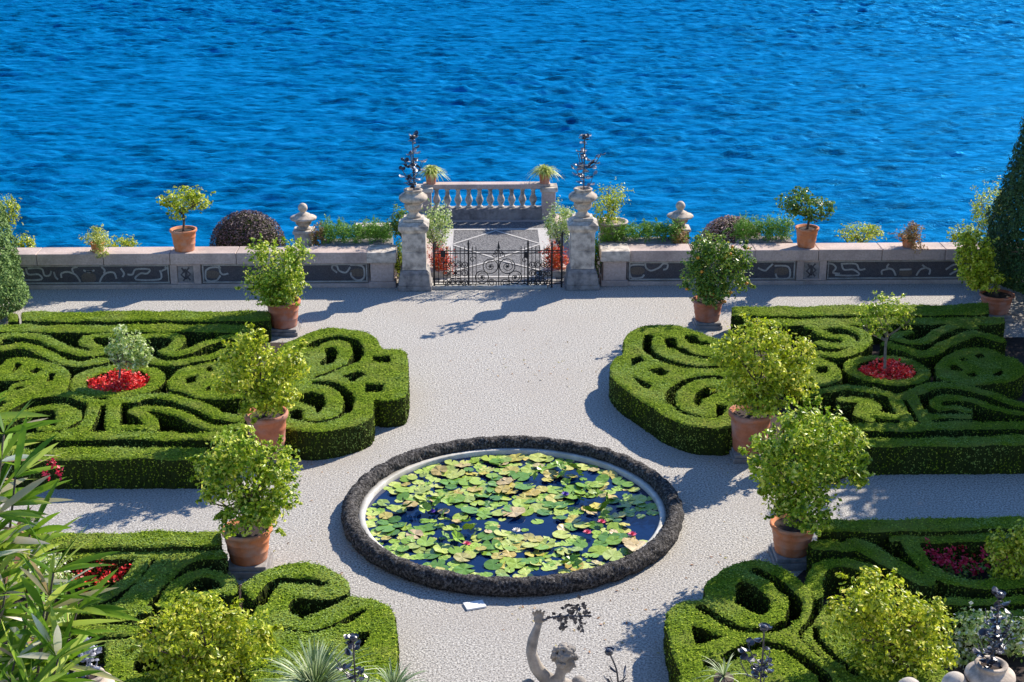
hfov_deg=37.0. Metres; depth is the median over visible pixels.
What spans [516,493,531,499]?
lily pad
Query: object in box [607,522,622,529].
lily pad
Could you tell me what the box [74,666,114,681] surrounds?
stone urn
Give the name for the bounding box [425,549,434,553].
lily pad
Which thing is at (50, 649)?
oleander bush
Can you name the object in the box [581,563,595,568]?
lily pad
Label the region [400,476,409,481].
lily pad
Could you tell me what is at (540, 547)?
lily pad
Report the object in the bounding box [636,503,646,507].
lily pad
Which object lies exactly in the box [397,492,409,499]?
lily pad
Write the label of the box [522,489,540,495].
lily pad
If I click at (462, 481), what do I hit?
lily pad
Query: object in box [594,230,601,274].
bush
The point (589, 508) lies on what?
lily leaf
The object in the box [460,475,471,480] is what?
lily pad
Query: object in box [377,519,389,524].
lily pad
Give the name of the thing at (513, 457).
lily pad
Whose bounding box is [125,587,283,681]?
citrus shrub
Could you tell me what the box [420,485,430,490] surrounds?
lily pad
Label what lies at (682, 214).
stone finial
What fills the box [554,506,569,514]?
lily pad
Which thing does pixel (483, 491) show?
lily pad
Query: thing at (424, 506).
lily leaf
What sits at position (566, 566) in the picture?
lily pad
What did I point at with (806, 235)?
potted citrus tree
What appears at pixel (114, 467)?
box hedge
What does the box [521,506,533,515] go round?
lily pad
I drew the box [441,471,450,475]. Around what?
lily pad
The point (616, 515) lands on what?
lily pad
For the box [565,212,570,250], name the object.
kerb wall
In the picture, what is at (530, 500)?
lily pad
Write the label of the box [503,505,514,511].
lily pad
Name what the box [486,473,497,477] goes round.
lily pad
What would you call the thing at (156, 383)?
box hedge
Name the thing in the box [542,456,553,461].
lily pad
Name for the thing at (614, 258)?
end block
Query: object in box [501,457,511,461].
lily pad
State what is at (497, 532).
lily pad
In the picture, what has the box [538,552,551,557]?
lily pad
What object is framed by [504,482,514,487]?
lily pad
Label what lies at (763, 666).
metal flower ornament
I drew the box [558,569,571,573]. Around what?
lily pad
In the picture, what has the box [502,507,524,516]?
lily pad
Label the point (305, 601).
box hedge
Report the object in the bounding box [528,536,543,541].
lily pad
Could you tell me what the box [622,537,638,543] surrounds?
lily pad
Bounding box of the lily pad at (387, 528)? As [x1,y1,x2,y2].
[375,525,394,531]
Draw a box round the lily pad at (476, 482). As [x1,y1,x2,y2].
[469,479,481,484]
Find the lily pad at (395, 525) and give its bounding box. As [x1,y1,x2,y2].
[393,522,405,527]
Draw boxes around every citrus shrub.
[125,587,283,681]
[822,565,959,681]
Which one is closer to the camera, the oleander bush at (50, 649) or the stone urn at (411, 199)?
the oleander bush at (50, 649)
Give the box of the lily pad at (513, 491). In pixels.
[504,488,517,493]
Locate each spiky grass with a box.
[250,636,385,681]
[362,658,425,681]
[693,655,743,681]
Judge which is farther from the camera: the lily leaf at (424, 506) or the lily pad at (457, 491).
the lily pad at (457, 491)
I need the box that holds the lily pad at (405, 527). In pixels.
[399,522,411,530]
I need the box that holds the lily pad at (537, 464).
[533,463,543,466]
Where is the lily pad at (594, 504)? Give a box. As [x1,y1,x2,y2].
[589,502,601,508]
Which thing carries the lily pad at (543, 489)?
on the lily pond
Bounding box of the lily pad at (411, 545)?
[408,542,420,548]
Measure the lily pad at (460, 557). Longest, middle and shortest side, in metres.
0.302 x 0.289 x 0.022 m
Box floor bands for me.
[440,228,555,280]
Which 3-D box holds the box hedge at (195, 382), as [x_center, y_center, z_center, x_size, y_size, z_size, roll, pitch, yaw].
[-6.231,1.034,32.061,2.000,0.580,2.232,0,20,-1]
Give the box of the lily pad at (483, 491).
[475,485,493,493]
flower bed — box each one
[60,559,130,592]
[87,367,149,392]
[858,357,915,379]
[922,537,1022,580]
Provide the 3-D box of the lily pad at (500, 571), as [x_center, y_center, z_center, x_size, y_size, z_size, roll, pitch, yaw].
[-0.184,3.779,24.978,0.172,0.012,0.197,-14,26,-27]
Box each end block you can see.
[366,245,396,287]
[599,243,629,286]
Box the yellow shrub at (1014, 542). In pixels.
[982,519,1023,579]
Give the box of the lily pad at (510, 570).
[504,566,514,572]
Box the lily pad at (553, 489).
[547,486,563,493]
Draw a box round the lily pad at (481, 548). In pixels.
[475,546,486,550]
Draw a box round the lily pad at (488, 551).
[481,549,498,555]
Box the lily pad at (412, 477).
[407,475,416,479]
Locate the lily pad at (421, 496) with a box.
[414,494,426,499]
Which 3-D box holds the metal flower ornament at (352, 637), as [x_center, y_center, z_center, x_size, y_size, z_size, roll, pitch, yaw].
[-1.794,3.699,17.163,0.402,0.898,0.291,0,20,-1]
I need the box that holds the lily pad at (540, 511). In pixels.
[537,509,550,514]
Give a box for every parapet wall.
[4,246,370,289]
[626,242,1023,285]
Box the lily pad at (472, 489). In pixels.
[467,486,482,491]
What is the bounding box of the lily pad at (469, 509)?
[461,506,478,513]
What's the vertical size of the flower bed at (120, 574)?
0.528 m
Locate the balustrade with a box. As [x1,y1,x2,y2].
[416,181,557,220]
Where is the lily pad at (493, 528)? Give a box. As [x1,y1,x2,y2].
[487,526,498,531]
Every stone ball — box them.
[899,677,918,681]
[941,671,967,681]
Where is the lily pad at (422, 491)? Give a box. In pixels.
[414,489,425,493]
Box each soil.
[3,585,242,681]
[24,342,285,467]
[719,337,1023,438]
[788,567,1023,681]
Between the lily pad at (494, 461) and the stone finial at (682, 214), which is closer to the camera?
the lily pad at (494, 461)
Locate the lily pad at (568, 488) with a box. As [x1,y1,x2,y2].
[563,485,581,493]
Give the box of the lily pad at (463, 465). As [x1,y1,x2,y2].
[454,462,469,466]
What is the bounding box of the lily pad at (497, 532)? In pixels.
[494,529,508,535]
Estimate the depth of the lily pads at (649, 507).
27.01 m
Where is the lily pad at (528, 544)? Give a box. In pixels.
[522,541,538,547]
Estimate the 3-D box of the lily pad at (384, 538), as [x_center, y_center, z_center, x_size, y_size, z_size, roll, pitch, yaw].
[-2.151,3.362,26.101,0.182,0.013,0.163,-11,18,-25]
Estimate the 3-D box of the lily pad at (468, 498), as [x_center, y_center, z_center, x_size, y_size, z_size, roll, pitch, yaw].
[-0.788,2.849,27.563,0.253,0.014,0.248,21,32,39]
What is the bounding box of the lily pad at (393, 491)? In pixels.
[389,489,400,493]
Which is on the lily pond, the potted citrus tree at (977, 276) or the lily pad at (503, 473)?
the lily pad at (503, 473)
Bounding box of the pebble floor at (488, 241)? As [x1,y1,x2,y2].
[431,222,563,282]
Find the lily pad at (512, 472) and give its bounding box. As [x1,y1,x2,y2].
[507,470,514,475]
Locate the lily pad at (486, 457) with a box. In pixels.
[481,455,496,460]
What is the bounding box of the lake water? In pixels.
[0,0,1023,254]
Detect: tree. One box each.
[104,324,153,385]
[156,185,215,252]
[185,425,302,566]
[210,321,311,458]
[235,233,315,328]
[677,228,756,322]
[706,312,819,454]
[738,395,875,557]
[774,186,836,248]
[853,290,921,375]
[953,224,1014,314]
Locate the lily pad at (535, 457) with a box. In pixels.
[529,453,547,461]
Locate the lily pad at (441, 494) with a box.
[433,492,447,498]
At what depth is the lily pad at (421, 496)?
27.70 m
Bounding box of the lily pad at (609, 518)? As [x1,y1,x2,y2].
[598,514,613,521]
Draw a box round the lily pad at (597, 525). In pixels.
[587,521,602,528]
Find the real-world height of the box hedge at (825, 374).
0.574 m
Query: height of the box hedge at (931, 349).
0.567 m
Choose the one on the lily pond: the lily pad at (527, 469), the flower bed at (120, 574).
the lily pad at (527, 469)
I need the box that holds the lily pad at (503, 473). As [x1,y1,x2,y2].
[499,471,509,474]
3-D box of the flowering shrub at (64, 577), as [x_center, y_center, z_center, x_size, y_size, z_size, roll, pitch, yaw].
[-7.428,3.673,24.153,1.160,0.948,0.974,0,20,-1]
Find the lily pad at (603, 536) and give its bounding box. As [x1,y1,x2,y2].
[598,532,617,540]
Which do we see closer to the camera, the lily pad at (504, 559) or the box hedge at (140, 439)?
the lily pad at (504, 559)
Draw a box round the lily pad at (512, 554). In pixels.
[502,550,515,557]
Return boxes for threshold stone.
[432,282,546,288]
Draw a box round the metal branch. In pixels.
[542,595,591,632]
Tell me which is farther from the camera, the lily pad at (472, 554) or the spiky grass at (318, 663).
the lily pad at (472, 554)
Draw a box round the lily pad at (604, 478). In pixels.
[596,474,608,482]
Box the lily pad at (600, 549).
[588,545,607,554]
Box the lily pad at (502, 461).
[489,458,503,463]
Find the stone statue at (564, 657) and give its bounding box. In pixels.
[522,609,585,681]
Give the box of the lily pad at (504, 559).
[499,557,511,563]
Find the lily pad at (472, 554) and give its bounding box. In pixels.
[464,551,475,558]
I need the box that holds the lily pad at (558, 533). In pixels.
[552,530,570,538]
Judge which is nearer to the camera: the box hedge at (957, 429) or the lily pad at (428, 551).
the lily pad at (428, 551)
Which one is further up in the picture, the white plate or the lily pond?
the lily pond
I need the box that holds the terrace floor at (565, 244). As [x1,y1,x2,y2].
[426,214,569,264]
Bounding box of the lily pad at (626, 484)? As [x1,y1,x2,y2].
[622,482,633,486]
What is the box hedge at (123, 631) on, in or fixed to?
on the soil at (22, 599)
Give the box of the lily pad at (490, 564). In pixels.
[484,559,502,569]
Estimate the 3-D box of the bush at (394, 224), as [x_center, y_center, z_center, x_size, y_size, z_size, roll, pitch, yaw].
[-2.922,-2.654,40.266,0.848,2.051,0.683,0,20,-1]
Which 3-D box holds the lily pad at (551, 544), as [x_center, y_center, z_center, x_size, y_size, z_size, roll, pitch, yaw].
[0.574,3.441,25.880,0.310,0.021,0.324,6,32,29]
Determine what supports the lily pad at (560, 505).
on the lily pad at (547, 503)
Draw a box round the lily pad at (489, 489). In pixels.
[486,487,501,492]
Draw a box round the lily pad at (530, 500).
[522,498,536,503]
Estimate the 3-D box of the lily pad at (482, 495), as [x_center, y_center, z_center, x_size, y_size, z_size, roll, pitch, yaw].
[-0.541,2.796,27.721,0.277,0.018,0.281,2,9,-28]
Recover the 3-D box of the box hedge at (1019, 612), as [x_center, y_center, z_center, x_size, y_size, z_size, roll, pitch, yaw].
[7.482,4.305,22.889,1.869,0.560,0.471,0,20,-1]
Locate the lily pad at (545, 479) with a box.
[542,477,552,481]
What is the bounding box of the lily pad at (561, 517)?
[555,515,567,518]
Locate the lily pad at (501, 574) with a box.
[497,573,508,575]
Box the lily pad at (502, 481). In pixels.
[497,478,512,484]
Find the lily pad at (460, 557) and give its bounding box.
[453,552,470,561]
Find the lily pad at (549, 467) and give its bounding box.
[541,463,556,468]
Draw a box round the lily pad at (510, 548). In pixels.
[505,546,516,550]
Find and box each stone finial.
[290,203,316,245]
[667,201,692,244]
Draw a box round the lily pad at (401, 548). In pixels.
[397,545,408,551]
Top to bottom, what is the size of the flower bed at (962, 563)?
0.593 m
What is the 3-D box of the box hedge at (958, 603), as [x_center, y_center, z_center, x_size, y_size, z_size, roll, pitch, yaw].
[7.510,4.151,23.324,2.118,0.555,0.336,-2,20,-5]
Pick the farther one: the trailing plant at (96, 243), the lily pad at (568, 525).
the trailing plant at (96, 243)
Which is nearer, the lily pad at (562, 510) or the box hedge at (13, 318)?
the lily pad at (562, 510)
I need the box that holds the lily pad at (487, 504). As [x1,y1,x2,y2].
[483,501,492,506]
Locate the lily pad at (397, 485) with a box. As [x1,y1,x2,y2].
[393,484,406,487]
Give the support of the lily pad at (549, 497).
on the lily pond
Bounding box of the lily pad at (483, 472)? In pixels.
[478,471,488,474]
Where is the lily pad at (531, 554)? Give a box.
[525,549,543,556]
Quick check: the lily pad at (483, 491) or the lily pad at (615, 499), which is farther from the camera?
the lily pad at (483, 491)
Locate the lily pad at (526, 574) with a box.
[520,572,532,576]
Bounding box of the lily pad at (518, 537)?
[508,533,523,540]
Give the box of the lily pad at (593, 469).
[588,467,598,471]
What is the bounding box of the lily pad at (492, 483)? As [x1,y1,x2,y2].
[488,481,500,486]
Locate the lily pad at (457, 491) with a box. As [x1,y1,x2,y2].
[452,490,462,493]
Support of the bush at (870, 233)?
on the soil
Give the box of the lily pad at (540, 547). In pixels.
[533,544,548,549]
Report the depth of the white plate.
24.01 m
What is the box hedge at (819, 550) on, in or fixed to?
on the soil at (1016, 665)
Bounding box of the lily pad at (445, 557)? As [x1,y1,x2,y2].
[438,555,447,559]
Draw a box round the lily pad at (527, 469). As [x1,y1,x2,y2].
[521,465,538,472]
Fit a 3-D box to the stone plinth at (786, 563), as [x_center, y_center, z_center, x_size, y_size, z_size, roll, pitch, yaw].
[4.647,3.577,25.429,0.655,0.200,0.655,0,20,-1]
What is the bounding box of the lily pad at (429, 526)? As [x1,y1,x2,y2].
[419,523,436,530]
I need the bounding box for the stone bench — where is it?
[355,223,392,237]
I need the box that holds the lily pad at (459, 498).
[448,494,465,502]
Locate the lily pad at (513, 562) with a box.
[507,558,525,567]
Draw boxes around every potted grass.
[414,165,448,184]
[526,164,563,183]
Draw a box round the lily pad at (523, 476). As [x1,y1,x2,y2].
[512,472,529,480]
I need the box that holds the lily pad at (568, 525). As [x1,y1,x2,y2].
[564,523,573,528]
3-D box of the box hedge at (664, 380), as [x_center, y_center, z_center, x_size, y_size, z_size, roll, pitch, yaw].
[3.700,0.889,32.305,3.313,0.687,6.172,0,20,-1]
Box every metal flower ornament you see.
[78,637,101,677]
[335,633,369,681]
[399,130,426,190]
[571,133,604,189]
[603,646,626,681]
[738,622,773,681]
[972,586,1016,668]
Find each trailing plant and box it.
[79,224,116,258]
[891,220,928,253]
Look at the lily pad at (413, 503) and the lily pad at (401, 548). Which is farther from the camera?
the lily pad at (413, 503)
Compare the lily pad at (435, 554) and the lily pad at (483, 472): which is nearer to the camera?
the lily pad at (435, 554)
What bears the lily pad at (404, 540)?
on the lily pond
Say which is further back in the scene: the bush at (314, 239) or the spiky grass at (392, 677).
the bush at (314, 239)
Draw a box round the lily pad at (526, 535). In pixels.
[523,533,534,540]
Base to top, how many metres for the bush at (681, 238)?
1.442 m
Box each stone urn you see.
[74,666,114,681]
[399,187,427,222]
[568,186,596,221]
[964,655,1015,681]
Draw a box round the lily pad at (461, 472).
[450,469,464,475]
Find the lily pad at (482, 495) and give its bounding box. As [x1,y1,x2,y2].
[474,493,488,497]
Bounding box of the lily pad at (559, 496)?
[554,491,569,498]
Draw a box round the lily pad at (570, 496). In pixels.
[565,494,580,498]
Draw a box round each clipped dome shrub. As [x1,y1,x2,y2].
[209,209,285,246]
[700,215,759,243]
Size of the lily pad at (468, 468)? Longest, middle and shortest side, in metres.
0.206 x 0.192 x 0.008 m
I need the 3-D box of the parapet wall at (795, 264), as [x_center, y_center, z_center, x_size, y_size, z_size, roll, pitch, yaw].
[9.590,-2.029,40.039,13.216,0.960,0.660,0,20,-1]
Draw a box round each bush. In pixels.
[0,193,23,231]
[0,390,141,681]
[14,231,35,247]
[104,234,141,246]
[308,221,329,245]
[385,202,407,237]
[395,239,401,276]
[419,197,452,269]
[542,197,575,268]
[592,177,634,225]
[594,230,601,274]
[671,227,688,243]
[834,221,886,242]
[946,219,984,241]
[969,175,1008,234]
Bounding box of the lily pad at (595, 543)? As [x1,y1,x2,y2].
[592,541,607,546]
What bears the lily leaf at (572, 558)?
on the lily pond
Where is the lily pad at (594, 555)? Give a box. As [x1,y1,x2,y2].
[589,553,598,557]
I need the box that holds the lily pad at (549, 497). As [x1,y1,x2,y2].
[545,494,562,501]
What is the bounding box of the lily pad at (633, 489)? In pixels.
[628,487,639,491]
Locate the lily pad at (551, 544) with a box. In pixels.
[538,538,554,549]
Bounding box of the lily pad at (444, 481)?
[440,479,457,484]
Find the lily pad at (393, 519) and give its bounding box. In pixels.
[389,516,400,522]
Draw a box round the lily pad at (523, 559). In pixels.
[518,558,529,563]
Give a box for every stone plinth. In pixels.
[228,549,273,578]
[271,321,300,336]
[692,316,722,329]
[729,447,762,463]
[768,543,806,570]
[989,312,1013,321]
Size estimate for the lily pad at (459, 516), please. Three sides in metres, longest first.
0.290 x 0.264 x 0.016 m
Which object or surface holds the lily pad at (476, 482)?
on the lily pond
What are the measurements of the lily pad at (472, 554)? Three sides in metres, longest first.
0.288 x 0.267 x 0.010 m
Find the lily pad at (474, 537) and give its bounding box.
[471,535,483,541]
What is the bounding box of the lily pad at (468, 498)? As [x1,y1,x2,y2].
[463,495,474,501]
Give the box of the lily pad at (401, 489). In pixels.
[395,487,409,491]
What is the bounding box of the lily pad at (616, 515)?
[612,512,626,517]
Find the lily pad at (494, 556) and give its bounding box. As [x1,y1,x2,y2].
[491,552,504,558]
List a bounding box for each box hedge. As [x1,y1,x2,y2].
[0,323,251,349]
[0,332,116,379]
[0,357,70,406]
[0,390,248,437]
[0,403,81,442]
[0,529,223,553]
[0,549,220,585]
[1,445,207,489]
[7,312,19,324]
[20,309,271,341]
[24,430,238,462]
[28,602,154,664]
[60,400,146,433]
[69,364,166,399]
[77,550,187,626]
[103,637,231,681]
[112,405,247,438]
[133,332,252,386]
[155,568,239,633]
[166,362,255,415]
[167,550,229,583]
[240,560,399,681]
[266,327,409,460]
[608,324,759,455]
[663,559,842,681]
[730,301,989,337]
[762,433,1023,475]
[765,316,1005,344]
[781,419,1023,440]
[783,356,842,407]
[800,381,1023,414]
[801,605,946,681]
[802,322,872,373]
[804,557,881,623]
[806,539,875,573]
[817,514,1023,551]
[834,396,903,423]
[842,355,931,393]
[844,537,936,606]
[879,322,1006,375]
[886,395,931,425]
[886,532,1023,567]
[898,534,1023,606]
[928,394,1023,422]
[933,347,1023,399]
[938,594,1023,633]
[952,609,1023,650]
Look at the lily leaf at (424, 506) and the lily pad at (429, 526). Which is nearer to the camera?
the lily pad at (429, 526)
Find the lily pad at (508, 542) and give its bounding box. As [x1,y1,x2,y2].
[502,539,516,545]
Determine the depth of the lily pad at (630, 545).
25.82 m
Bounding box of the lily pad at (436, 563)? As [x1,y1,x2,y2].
[430,559,444,565]
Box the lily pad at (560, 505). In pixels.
[551,501,568,507]
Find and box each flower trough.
[427,241,457,277]
[540,238,568,277]
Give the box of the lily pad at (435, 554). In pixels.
[424,551,441,558]
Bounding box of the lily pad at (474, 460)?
[468,458,479,462]
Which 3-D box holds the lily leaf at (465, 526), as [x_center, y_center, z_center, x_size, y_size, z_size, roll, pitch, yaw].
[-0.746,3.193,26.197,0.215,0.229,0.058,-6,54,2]
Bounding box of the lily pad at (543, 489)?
[536,486,547,491]
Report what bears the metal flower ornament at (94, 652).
in the stone urn at (97, 678)
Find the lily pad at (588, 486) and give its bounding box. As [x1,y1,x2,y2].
[587,484,596,489]
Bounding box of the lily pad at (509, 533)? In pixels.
[501,531,515,538]
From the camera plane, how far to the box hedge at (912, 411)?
30.46 m
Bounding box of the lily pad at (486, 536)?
[477,531,494,539]
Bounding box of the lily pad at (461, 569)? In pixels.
[453,563,474,573]
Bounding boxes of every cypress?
[0,200,32,319]
[981,116,1023,294]
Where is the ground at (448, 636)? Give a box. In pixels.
[0,258,1023,681]
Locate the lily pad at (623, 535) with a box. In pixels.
[617,533,627,538]
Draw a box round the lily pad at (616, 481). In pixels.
[612,477,626,484]
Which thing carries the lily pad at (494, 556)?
on the lily pond
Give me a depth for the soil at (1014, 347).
34.90 m
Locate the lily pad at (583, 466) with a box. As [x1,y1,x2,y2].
[577,463,589,469]
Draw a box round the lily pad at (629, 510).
[623,507,635,513]
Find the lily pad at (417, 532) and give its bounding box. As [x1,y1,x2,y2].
[406,529,422,538]
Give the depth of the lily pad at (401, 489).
27.90 m
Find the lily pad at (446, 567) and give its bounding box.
[437,564,448,569]
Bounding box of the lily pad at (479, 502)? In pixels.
[470,500,484,505]
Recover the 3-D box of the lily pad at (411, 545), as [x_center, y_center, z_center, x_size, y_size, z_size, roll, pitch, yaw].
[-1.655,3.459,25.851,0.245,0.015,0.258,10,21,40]
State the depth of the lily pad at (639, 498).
27.55 m
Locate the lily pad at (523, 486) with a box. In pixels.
[515,484,531,489]
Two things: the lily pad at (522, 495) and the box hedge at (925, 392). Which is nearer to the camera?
the lily pad at (522, 495)
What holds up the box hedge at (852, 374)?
on the soil at (1014, 347)
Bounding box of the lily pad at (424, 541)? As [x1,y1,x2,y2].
[417,536,435,545]
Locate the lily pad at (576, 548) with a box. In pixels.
[568,546,582,551]
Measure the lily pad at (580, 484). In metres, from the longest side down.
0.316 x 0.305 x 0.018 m
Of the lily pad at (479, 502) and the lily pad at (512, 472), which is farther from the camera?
the lily pad at (512, 472)
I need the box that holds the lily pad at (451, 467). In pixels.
[446,465,455,470]
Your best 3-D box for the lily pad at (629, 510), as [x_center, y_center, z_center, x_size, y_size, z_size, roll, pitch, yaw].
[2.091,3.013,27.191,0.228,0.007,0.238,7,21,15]
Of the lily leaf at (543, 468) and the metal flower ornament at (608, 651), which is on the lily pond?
the lily leaf at (543, 468)
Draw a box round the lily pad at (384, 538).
[381,536,390,539]
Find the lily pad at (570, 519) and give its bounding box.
[564,515,580,522]
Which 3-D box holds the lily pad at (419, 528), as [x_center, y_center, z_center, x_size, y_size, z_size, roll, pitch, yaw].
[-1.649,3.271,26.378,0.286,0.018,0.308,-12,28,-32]
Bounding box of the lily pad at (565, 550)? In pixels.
[557,548,570,554]
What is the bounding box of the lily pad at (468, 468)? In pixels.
[464,467,473,470]
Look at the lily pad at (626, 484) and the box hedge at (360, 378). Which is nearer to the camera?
the lily pad at (626, 484)
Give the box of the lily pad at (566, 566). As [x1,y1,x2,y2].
[564,561,583,570]
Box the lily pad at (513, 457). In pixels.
[508,453,524,461]
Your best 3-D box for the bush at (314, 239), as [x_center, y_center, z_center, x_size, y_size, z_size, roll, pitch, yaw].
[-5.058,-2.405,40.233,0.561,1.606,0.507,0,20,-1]
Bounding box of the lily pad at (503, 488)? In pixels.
[495,485,509,492]
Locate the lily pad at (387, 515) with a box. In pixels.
[379,512,392,518]
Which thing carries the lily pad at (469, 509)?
on the lily pond
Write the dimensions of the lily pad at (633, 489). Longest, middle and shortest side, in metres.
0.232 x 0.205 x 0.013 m
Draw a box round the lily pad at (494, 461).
[489,459,501,462]
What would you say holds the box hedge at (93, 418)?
on the soil at (276, 344)
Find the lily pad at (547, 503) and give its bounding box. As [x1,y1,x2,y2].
[542,501,553,506]
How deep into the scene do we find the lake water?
95.06 m
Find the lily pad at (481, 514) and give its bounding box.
[476,511,492,517]
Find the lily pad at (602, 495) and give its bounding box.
[595,490,606,497]
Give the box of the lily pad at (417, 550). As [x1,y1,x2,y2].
[412,545,425,552]
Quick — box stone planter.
[597,217,627,237]
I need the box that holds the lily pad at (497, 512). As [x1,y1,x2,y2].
[491,509,507,515]
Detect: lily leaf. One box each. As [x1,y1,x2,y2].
[419,502,430,512]
[432,498,440,505]
[441,497,455,503]
[451,530,464,542]
[462,523,474,529]
[537,465,546,470]
[539,559,546,567]
[550,461,563,464]
[556,469,567,477]
[557,463,566,469]
[561,478,569,484]
[565,554,577,564]
[567,462,580,468]
[572,559,582,568]
[583,506,596,511]
[598,499,609,510]
[600,510,609,517]
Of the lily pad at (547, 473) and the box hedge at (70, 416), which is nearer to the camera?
the lily pad at (547, 473)
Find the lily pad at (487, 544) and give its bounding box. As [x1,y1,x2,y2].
[482,539,500,548]
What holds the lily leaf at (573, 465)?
on the lily pond
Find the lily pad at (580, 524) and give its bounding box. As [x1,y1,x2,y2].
[574,521,589,527]
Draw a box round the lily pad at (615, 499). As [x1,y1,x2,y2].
[605,497,619,503]
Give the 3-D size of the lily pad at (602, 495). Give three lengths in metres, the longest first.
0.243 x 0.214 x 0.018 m
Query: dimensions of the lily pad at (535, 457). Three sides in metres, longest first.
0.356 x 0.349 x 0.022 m
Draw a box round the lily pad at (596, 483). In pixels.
[589,481,605,486]
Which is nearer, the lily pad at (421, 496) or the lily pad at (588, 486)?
the lily pad at (421, 496)
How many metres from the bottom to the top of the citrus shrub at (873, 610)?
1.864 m
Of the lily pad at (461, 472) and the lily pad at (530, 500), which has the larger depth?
the lily pad at (461, 472)
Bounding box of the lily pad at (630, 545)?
[624,540,645,550]
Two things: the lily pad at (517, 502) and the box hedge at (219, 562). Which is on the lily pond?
the lily pad at (517, 502)
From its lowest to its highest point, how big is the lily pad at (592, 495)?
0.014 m
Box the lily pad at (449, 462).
[444,459,458,464]
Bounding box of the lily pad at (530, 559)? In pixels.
[525,557,538,563]
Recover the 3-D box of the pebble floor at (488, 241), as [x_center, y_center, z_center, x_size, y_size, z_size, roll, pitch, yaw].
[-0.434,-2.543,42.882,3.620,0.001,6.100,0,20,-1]
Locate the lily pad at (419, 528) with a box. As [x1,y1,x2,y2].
[408,526,424,534]
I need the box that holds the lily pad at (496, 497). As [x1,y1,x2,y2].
[490,495,501,500]
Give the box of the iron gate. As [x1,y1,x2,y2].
[433,231,562,287]
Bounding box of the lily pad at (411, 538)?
[406,535,415,541]
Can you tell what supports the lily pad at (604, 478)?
on the lily pond
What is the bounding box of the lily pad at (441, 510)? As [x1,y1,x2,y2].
[438,508,449,513]
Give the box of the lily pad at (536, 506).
[529,503,547,512]
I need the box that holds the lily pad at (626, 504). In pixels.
[621,502,630,506]
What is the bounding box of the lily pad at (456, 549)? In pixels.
[448,546,462,553]
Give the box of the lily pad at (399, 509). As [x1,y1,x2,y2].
[391,505,406,512]
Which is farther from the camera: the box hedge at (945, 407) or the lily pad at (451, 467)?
the box hedge at (945, 407)
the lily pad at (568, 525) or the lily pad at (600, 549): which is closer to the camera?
the lily pad at (600, 549)
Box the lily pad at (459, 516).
[452,512,467,519]
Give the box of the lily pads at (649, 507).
[366,454,658,577]
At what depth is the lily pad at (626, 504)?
27.40 m
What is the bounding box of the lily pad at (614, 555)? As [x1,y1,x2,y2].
[602,550,622,560]
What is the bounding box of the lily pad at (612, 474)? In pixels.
[602,469,617,478]
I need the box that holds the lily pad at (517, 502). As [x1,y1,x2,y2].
[512,498,529,506]
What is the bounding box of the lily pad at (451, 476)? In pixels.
[446,473,458,478]
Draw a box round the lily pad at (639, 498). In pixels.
[628,494,646,504]
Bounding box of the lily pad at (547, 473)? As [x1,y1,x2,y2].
[543,470,557,477]
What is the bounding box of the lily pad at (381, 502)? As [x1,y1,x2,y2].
[377,499,389,505]
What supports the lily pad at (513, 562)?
on the lily pond
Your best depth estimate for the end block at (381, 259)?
39.51 m
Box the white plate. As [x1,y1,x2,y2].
[463,600,485,610]
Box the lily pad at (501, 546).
[495,542,508,549]
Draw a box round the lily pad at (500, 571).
[495,569,505,573]
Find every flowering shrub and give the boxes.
[3,600,77,673]
[13,546,74,599]
[927,601,1023,668]
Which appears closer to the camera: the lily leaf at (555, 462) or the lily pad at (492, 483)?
the lily pad at (492, 483)
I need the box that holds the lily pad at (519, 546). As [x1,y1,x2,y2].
[512,541,526,549]
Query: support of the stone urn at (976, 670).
on the stone pedestal
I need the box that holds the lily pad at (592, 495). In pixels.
[584,492,595,497]
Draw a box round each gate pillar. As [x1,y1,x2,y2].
[397,217,432,290]
[564,217,599,289]
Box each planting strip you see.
[315,214,394,245]
[595,217,685,273]
[730,210,794,243]
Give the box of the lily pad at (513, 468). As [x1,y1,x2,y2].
[502,466,518,472]
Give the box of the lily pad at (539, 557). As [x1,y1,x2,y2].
[535,556,544,560]
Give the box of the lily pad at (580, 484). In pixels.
[575,482,591,488]
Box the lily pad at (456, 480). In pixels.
[447,478,459,482]
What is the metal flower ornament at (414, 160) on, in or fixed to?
in the stone urn at (411, 199)
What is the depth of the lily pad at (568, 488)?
27.95 m
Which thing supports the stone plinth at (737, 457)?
on the ground at (448, 636)
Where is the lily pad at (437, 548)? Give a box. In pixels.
[433,544,448,553]
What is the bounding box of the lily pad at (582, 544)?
[574,540,587,547]
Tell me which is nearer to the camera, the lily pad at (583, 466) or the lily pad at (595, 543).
the lily pad at (595, 543)
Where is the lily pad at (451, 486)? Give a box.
[445,484,456,488]
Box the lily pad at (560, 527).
[557,524,568,530]
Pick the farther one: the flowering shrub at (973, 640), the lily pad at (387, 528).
the lily pad at (387, 528)
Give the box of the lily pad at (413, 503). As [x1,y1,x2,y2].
[404,501,417,506]
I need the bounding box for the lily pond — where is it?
[341,435,684,597]
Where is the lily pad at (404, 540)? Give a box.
[401,538,410,543]
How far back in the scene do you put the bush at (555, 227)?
40.14 m
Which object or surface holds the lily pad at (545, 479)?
on the lily pond
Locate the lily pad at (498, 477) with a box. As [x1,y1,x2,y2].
[490,475,502,479]
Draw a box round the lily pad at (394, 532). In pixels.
[386,529,399,535]
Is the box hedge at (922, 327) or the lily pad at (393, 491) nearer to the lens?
the lily pad at (393, 491)
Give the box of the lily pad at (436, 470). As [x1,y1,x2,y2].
[431,465,446,474]
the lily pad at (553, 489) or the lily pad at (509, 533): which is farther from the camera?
the lily pad at (553, 489)
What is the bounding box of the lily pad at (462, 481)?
[458,478,472,484]
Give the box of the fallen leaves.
[247,308,834,652]
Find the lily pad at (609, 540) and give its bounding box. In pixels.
[605,536,621,544]

